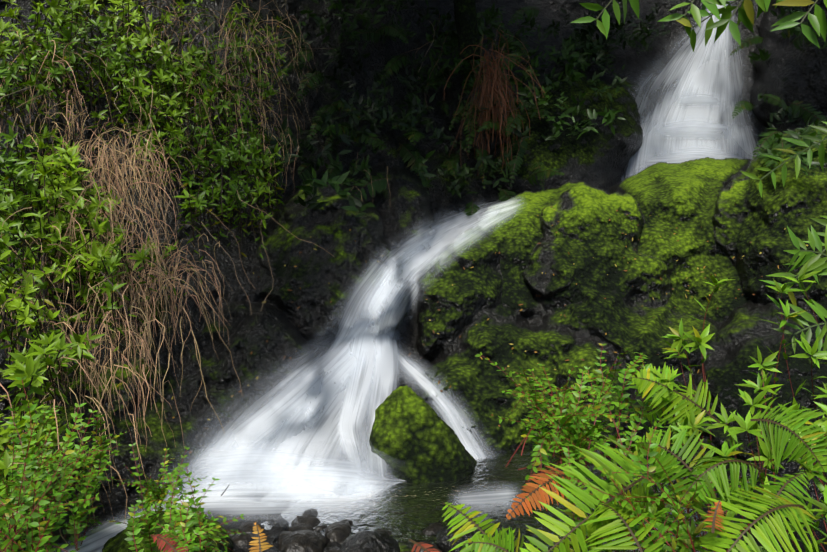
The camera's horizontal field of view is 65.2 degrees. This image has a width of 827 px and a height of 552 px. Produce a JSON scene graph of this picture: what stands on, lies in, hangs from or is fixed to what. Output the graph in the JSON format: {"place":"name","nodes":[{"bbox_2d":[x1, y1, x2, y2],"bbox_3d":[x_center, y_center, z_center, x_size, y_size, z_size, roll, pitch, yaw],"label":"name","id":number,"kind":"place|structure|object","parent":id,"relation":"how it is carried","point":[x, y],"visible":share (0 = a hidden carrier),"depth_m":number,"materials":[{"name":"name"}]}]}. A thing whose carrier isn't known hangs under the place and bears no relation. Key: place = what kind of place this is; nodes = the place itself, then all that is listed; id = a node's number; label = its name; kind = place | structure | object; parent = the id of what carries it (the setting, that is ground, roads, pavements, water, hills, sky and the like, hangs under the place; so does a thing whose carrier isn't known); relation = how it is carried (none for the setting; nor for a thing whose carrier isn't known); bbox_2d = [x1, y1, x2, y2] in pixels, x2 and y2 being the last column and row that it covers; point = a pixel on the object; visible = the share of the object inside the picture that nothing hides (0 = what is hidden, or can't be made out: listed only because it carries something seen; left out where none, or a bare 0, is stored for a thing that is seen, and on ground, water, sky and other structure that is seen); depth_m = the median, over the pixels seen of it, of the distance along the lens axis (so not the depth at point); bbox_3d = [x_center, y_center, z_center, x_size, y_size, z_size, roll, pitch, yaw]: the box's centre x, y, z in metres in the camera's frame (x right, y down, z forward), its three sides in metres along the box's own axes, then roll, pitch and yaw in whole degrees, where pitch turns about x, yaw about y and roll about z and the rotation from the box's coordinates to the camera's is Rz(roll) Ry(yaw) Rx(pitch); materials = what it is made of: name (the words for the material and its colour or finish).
{"place":"outdoors","nodes":[
{"label":"outdoors","id":0,"kind":"place"},
{"bbox_2d":[0,0,826,551],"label":"terrain","id":1,"kind":"structure","parent":0,"point":[502,276],"depth_m":4.27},
{"bbox_2d":[0,0,336,550],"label":"shrub","id":2,"kind":"object","parent":1,"relation":"on","point":[33,365],"depth_m":3.85,"materials":[{"name":"green plant"}]},
{"bbox_2d":[0,0,544,543],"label":"vines","id":3,"kind":"object","parent":1,"relation":"on","point":[496,88],"visible":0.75,"depth_m":3.55,"materials":[{"name":"brown plant"}]},
{"bbox_2d":[0,343,754,551],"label":"shrub","id":4,"kind":"object","parent":1,"relation":"on","point":[23,510],"depth_m":1.84,"materials":[{"name":"green plant"}]},
{"bbox_2d":[53,1,767,551],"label":"water cascade","id":5,"kind":"object","parent":1,"relation":"on","point":[299,437],"visible":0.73,"depth_m":3.52,"materials":[{"name":"liquid"}]},
{"bbox_2d":[368,385,476,482],"bbox_3d":[0.076,0.857,3.166,0.589,0.625,0.481,0,8,1],"label":"mossy boulder","id":6,"kind":"object","parent":1,"relation":"on","point":[410,427],"visible":0.58,"depth_m":3.03,"materials":[{"name":"green plant"}]},
{"bbox_2d":[151,466,724,551],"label":"dead fern fronds","id":7,"kind":"object","parent":1,"relation":"on","point":[542,494],"visible":0.94,"depth_m":1.60,"materials":[{"name":"orange plant"}]},
{"bbox_2d":[150,377,824,551],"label":"fern stems","id":8,"kind":"object","parent":1,"relation":"on","point":[698,478],"visible":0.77,"depth_m":1.45,"materials":[{"name":"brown plant"}]},
{"bbox_2d":[442,363,826,551],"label":"green fern fronds","id":9,"kind":"object","parent":8,"relation":"on","point":[607,526],"visible":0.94,"depth_m":1.43,"materials":[{"name":"green plant"}]},
{"bbox_2d":[261,444,715,551],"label":"stream water","id":10,"kind":"structure","parent":1,"relation":"on","point":[491,472],"depth_m":2.74,"materials":[{"name":"liquid"}]},
{"bbox_2d":[102,510,233,551],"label":"mossy boulder","id":11,"kind":"object","parent":10,"relation":"on","point":[118,542],"visible":0.42,"depth_m":2.12,"materials":[{"name":"green plant"}]},
{"bbox_2d":[228,505,509,551],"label":"stream stones","id":12,"kind":"object","parent":10,"relation":"on","point":[302,536],"visible":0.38,"depth_m":2.44,"materials":[{"name":"black stone"}]},
{"bbox_2d":[339,530,399,551],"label":"pool boulder","id":13,"kind":"object","parent":10,"relation":"on","point":[368,541],"visible":1,"depth_m":2.26,"materials":[{"name":"black stone"}]},
{"bbox_2d":[436,520,487,551],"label":"pool boulder","id":14,"kind":"object","parent":10,"relation":"on","point":[443,544],"visible":0.44,"depth_m":2.33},
{"bbox_2d":[171,189,807,453],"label":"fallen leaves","id":15,"kind":"object","parent":1,"relation":"on","point":[190,452],"visible":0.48,"depth_m":4.03,"materials":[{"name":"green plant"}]},
{"bbox_2d":[252,0,826,217],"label":"foliage leaves","id":16,"kind":"object","parent":1,"relation":"on","point":[577,60],"visible":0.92,"depth_m":6.07,"materials":[{"name":"green plant"}]},
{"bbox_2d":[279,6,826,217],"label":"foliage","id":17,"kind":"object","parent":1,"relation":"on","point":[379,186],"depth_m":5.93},
{"bbox_2d":[596,0,826,551],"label":"leafy plants","id":18,"kind":"object","parent":1,"relation":"on","point":[692,421],"depth_m":1.91,"materials":[{"name":"green plant"}]},
{"bbox_2d":[570,0,826,353],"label":"leafy branches","id":19,"kind":"object","parent":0,"point":[817,20],"visible":0.98,"depth_m":2.40,"materials":[{"name":"green plant"}]}
]}

